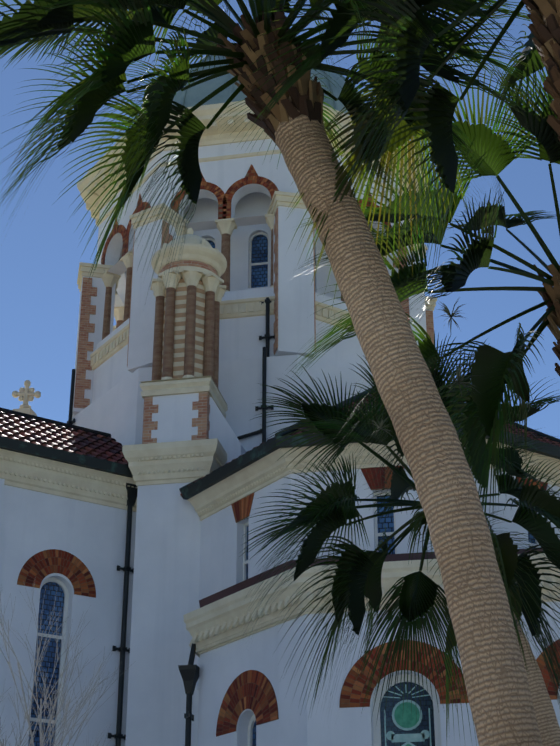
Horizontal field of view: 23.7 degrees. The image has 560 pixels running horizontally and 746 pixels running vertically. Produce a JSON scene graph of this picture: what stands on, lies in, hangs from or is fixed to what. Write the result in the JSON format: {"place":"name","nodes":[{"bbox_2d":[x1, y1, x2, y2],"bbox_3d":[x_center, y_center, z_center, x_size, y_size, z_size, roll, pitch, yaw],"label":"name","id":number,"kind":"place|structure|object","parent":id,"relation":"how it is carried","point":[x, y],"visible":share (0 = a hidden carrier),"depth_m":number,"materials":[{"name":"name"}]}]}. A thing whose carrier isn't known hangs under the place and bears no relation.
{"place":"outdoors","nodes":[
{"label":"outdoors","id":0,"kind":"place"},
{"bbox_2d":[0,577,135,745],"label":"bare shrub","id":1,"kind":"object","parent":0,"point":[38,719],"visible":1,"depth_m":14.21,"materials":[{"name":"grey plant"}]},
{"bbox_2d":[67,297,274,745],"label":"downpipes","id":2,"kind":"object","parent":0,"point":[189,672],"visible":0.69,"depth_m":32.06,"materials":[{"name":"black metal"}]},
{"bbox_2d":[72,287,372,451],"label":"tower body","id":3,"kind":"structure","parent":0,"point":[115,408],"depth_m":33.55,"materials":[{"name":"white paint"}]},
{"bbox_2d":[90,296,354,370],"bbox_3d":[-0.619,0.303,38.271,9.320,0.490,9.320,-5,-26,10],"label":"tower band","id":4,"kind":"object","parent":3,"relation":"attached to","point":[118,341],"visible":0.17,"depth_m":34.26,"materials":[{"name":"beige stone"}]},
{"bbox_2d":[102,229,344,339],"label":"columns","id":5,"kind":"structure","parent":3,"relation":"on","point":[225,251],"depth_m":36.55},
{"bbox_2d":[96,139,403,306],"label":"tower wall","id":6,"kind":"structure","parent":3,"relation":"on","point":[224,175],"depth_m":36.32,"materials":[{"name":"white paint"}]},
{"bbox_2d":[101,164,390,273],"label":"arch trim","id":7,"kind":"structure","parent":6,"relation":"attached to","point":[225,199],"depth_m":35.95,"materials":[{"name":"red brick"}]},
{"bbox_2d":[77,100,426,226],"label":"tower cornice","id":8,"kind":"structure","parent":6,"relation":"on","point":[216,133],"depth_m":36.58,"materials":[{"name":"beige stone"}]},
{"bbox_2d":[172,27,364,114],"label":"dome","id":9,"kind":"structure","parent":8,"relation":"on","point":[192,96],"depth_m":38.45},
{"bbox_2d":[72,206,433,416],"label":"tower piers","id":10,"kind":"structure","parent":3,"relation":"on","point":[295,313],"depth_m":34.33,"materials":[{"name":"white paint"}]},
{"bbox_2d":[74,208,434,407],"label":"brick quoins","id":11,"kind":"object","parent":10,"relation":"attached to","point":[82,383],"visible":0.17,"depth_m":36.71,"materials":[{"name":"brown brick"}]},
{"bbox_2d":[77,191,436,330],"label":"tower trim","id":12,"kind":"structure","parent":3,"relation":"attached to","point":[229,225],"depth_m":35.66,"materials":[{"name":"beige stone"}]},
{"bbox_2d":[249,233,268,287],"bbox_3d":[-0.548,-3.011,36.008,0.560,1.780,0.060,-5,-26,10],"label":"tower window frame","id":13,"kind":"object","parent":3,"relation":"attached to","point":[250,251],"visible":0.85,"depth_m":36.03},
{"bbox_2d":[251,235,267,287],"bbox_3d":[-0.545,-3.004,36.021,0.460,1.680,0.001,-5,-26,10],"label":"tower window glass","id":14,"kind":"object","parent":13,"relation":"in","point":[259,275],"visible":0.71,"depth_m":36.02,"materials":[{"name":"blue glass"}]},
{"bbox_2d":[183,192,375,300],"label":"niche wall","id":15,"kind":"structure","parent":0,"point":[251,204],"depth_m":36.35,"materials":[{"name":"white paint"}]},
{"bbox_2d":[205,238,215,247],"bbox_3d":[-1.991,-2.890,36.264,0.560,1.780,0.060,-5,-26,10],"label":"tower window frame","id":16,"kind":"object","parent":15,"relation":"attached to","point":[213,240],"visible":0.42,"depth_m":36.57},
{"bbox_2d":[207,240,214,247],"bbox_3d":[-1.988,-2.884,36.277,0.460,1.680,0.001,-5,-26,10],"label":"tower window glass","id":17,"kind":"object","parent":16,"relation":"in","point":[212,243],"visible":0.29,"depth_m":36.56,"materials":[{"name":"blue glass"}]},
{"bbox_2d":[0,0,559,438],"label":"sky","id":18,"kind":"structure","parent":0,"point":[41,250],"materials":[{"name":"blue"}]},
{"bbox_2d":[196,465,559,689],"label":"apse upper walls","id":19,"kind":"structure","parent":0,"point":[221,550],"depth_m":26.12,"materials":[{"name":"white paint"}]},
{"bbox_2d":[243,522,248,580],"bbox_3d":[-0.599,3.825,26.883,0.440,1.740,0.060,-32,-40,49],"label":"window frame","id":20,"kind":"object","parent":19,"relation":"attached to","point":[244,550],"visible":0.22,"depth_m":27.15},
{"bbox_2d":[246,526,248,579],"bbox_3d":[-0.587,3.828,26.891,0.240,1.640,0.240,-5,-26,10],"label":"window glass","id":21,"kind":"object","parent":20,"relation":"in","point":[247,555],"visible":0.2,"depth_m":27.07,"materials":[{"name":"blue glass"}]},
{"bbox_2d":[180,393,559,497],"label":"apse roof tiles","id":22,"kind":"object","parent":19,"relation":"on","point":[547,440],"visible":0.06,"depth_m":27.34,"materials":[{"name":"brown tile"}]},
{"bbox_2d":[179,387,559,493],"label":"apse roof hips","id":23,"kind":"object","parent":22,"relation":"on","point":[284,433],"visible":0.19,"depth_m":28.38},
{"bbox_2d":[188,439,559,520],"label":"cornice","id":24,"kind":"structure","parent":19,"relation":"attached to","point":[261,473],"depth_m":26.40,"materials":[{"name":"beige stone"}]},
{"bbox_2d":[182,423,559,499],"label":"roof gutter","id":25,"kind":"object","parent":24,"relation":"attached to","point":[259,452],"visible":0.54,"depth_m":26.33,"materials":[{"name":"black metal"}]},
{"bbox_2d":[243,0,553,312],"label":"palm","id":26,"kind":"object","parent":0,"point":[372,139],"depth_m":9.10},
{"bbox_2d":[522,0,559,140],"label":"palm boots","id":27,"kind":"object","parent":26,"relation":"attached to","point":[546,42],"visible":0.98,"depth_m":8.89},
{"bbox_2d":[242,331,559,745],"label":"palm tree","id":28,"kind":"object","parent":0,"point":[357,578],"depth_m":14.24,"materials":[{"name":"green plant"}]},
{"bbox_2d":[288,54,559,559],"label":"palm","id":29,"kind":"object","parent":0,"point":[494,370],"visible":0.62,"depth_m":11.54,"materials":[{"name":"green plant"}]},
{"bbox_2d":[534,264,559,375],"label":"palm boots","id":30,"kind":"object","parent":29,"relation":"attached to","point":[552,293],"visible":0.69,"depth_m":11.93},
{"bbox_2d":[528,532,535,548],"bbox_3d":[4.849,3.374,25.925,0.240,1.640,0.240,-5,-26,10],"label":"window glass","id":31,"kind":"object","parent":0,"point":[531,538],"visible":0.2,"depth_m":26.03,"materials":[{"name":"blue glass"}]},
{"label":"ground","id":32,"kind":"structure","parent":0,"visible":0},
{"bbox_2d":[0,478,136,745],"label":"wing walls","id":33,"kind":"structure","parent":32,"relation":"on","point":[91,536],"depth_m":27.93,"materials":[{"name":"white paint"}]},
{"bbox_2d":[12,380,40,415],"bbox_3d":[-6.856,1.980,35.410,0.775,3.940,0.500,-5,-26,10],"label":"cross","id":34,"kind":"object","parent":33,"relation":"on","point":[26,394],"visible":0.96,"depth_m":35.99,"materials":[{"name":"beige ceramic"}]},
{"bbox_2d":[30,578,68,745],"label":"window frame","id":35,"kind":"object","parent":33,"relation":"attached to","point":[61,584],"visible":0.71,"depth_m":27.73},
{"bbox_2d":[28,582,63,745],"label":"window glass","id":36,"kind":"object","parent":35,"relation":"in","point":[48,604],"visible":0.57,"depth_m":27.57,"materials":[{"name":"blue glass"}]},
{"bbox_2d":[0,407,110,437],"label":"roof ridge","id":37,"kind":"structure","parent":33,"relation":"on","point":[46,420],"depth_m":31.78,"materials":[{"name":"tile"}]},
{"bbox_2d":[17,549,95,597],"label":"brick arch","id":38,"kind":"structure","parent":33,"relation":"attached to","point":[42,565],"depth_m":28.14,"materials":[{"name":"brown brick"}]},
{"bbox_2d":[0,411,128,464],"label":"wing roof tiles","id":39,"kind":"object","parent":33,"relation":"on","point":[50,435],"visible":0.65,"depth_m":30.18,"materials":[{"name":"red tile"}]},
{"bbox_2d":[0,449,137,511],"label":"wing cornice","id":40,"kind":"structure","parent":33,"relation":"attached to","point":[40,474],"depth_m":28.76,"materials":[{"name":"beige stone"}]},
{"bbox_2d":[0,436,132,477],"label":"wing gutter","id":41,"kind":"object","parent":40,"relation":"attached to","point":[36,450],"depth_m":28.61,"materials":[{"name":"black metal"}]},
{"bbox_2d":[108,483,137,745],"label":"wing downpipes","id":42,"kind":"object","parent":33,"relation":"attached to","point":[122,649],"visible":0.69,"depth_m":28.47,"materials":[{"name":"black metal"}]},
{"bbox_2d":[125,392,245,745],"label":"pier","id":43,"kind":"structure","parent":32,"relation":"on","point":[165,596],"depth_m":28.10,"materials":[{"name":"paint"}]},
{"bbox_2d":[122,376,227,486],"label":"stone cornice","id":44,"kind":"structure","parent":43,"relation":"attached to","point":[171,462],"depth_m":29.21,"materials":[{"name":"beige stone"}]},
{"bbox_2d":[161,278,204,378],"bbox_3d":[-2.205,-0.762,31.474,1.109,2.750,1.109,-5,-26,10],"label":"turret","id":45,"kind":"object","parent":44,"relation":"on","point":[179,328],"visible":0.19,"depth_m":31.05,"materials":[{"name":"brick"}]},
{"bbox_2d":[150,243,226,379],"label":"turret cornice","id":46,"kind":"structure","parent":45,"relation":"attached to","point":[215,259],"depth_m":31.60,"materials":[{"name":"beige stone"}]},
{"bbox_2d":[160,260,217,275],"bbox_3d":[-2.205,-2.291,32.194,1.400,0.190,1.400,-5,-26,10],"label":"decorative band","id":47,"kind":"object","parent":46,"relation":"attached to","point":[196,264],"visible":0.25,"depth_m":31.64,"materials":[{"name":"brown stone"}]},
{"bbox_2d":[162,228,218,250],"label":"turret dome","id":48,"kind":"structure","parent":46,"relation":"on","point":[190,237],"depth_m":32.07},
{"bbox_2d":[152,285,219,387],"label":"turret columns","id":49,"kind":"structure","parent":44,"relation":"on","point":[211,342],"depth_m":31.02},
{"bbox_2d":[142,392,209,443],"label":"brick quoins","id":50,"kind":"object","parent":43,"relation":"attached to","point":[202,407],"visible":0.25,"depth_m":29.82,"materials":[{"name":"brown brick"}]},
{"bbox_2d":[0,0,542,745],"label":"palm","id":51,"kind":"object","parent":32,"relation":"on","point":[129,37],"depth_m":9.59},
{"bbox_2d":[217,4,323,144],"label":"palm boots","id":52,"kind":"object","parent":51,"relation":"on","point":[304,92],"visible":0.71,"depth_m":10.15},
{"bbox_2d":[366,298,523,634],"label":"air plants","id":53,"kind":"object","parent":51,"relation":"attached to","point":[458,374],"visible":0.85,"depth_m":8.95,"materials":[{"name":"green plant"}]},
{"bbox_2d":[198,601,559,745],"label":"apse lower walls","id":54,"kind":"structure","parent":32,"relation":"on","point":[222,668],"depth_m":22.27,"materials":[{"name":"white paint"}]},
{"bbox_2d":[247,714,255,745],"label":"window frame","id":55,"kind":"object","parent":54,"relation":"attached to","point":[250,725],"visible":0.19,"depth_m":23.55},
{"bbox_2d":[252,721,255,745],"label":"window glass","id":56,"kind":"object","parent":55,"relation":"in","point":[254,736],"visible":0.29,"depth_m":23.48,"materials":[{"name":"blue glass"}]},
{"bbox_2d":[183,553,559,657],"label":"cornice","id":57,"kind":"structure","parent":54,"relation":"attached to","point":[215,624],"depth_m":23.11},
{"bbox_2d":[199,466,547,607],"bbox_3d":[4.616,3.241,25.759,11.643,2.640,8.225,7,-26,-14],"label":"brick trim","id":58,"kind":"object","parent":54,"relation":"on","point":[241,508],"visible":0.33,"depth_m":25.69,"materials":[{"name":"red brick"}]},
{"bbox_2d":[374,492,396,553],"bbox_3d":[2.018,3.101,25.345,0.420,1.740,0.060,-5,-26,10],"label":"window frame","id":59,"kind":"object","parent":58,"relation":"attached to","point":[377,534],"visible":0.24,"depth_m":25.39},
{"bbox_2d":[377,495,394,553],"bbox_3d":[2.021,3.107,25.358,0.320,1.640,0.001,-5,-26,10],"label":"window glass","id":60,"kind":"object","parent":59,"relation":"in","point":[388,523],"visible":0.2,"depth_m":25.46,"materials":[{"name":"blue glass"}]},
{"bbox_2d":[216,639,559,736],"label":"brick arches","id":61,"kind":"structure","parent":54,"relation":"attached to","point":[253,691],"depth_m":21.95,"materials":[{"name":"brown brick"}]},
{"bbox_2d":[373,674,441,745],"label":"window surround","id":62,"kind":"object","parent":54,"relation":"attached to","point":[377,732],"visible":0.88,"depth_m":21.83,"materials":[{"name":"white paint"}]},
{"bbox_2d":[394,702,419,745],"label":"stained glass","id":63,"kind":"object","parent":62,"relation":"attached to","point":[404,717],"visible":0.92,"depth_m":21.80,"materials":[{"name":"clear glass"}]},
{"bbox_2d":[380,682,434,745],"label":"window glass","id":64,"kind":"object","parent":62,"relation":"in","point":[390,704],"visible":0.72,"depth_m":21.81,"materials":[{"name":"glass"}]},
{"bbox_2d":[383,684,431,745],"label":"window tracery","id":65,"kind":"object","parent":62,"relation":"attached to","point":[423,735],"visible":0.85,"depth_m":21.70,"materials":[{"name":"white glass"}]}
]}

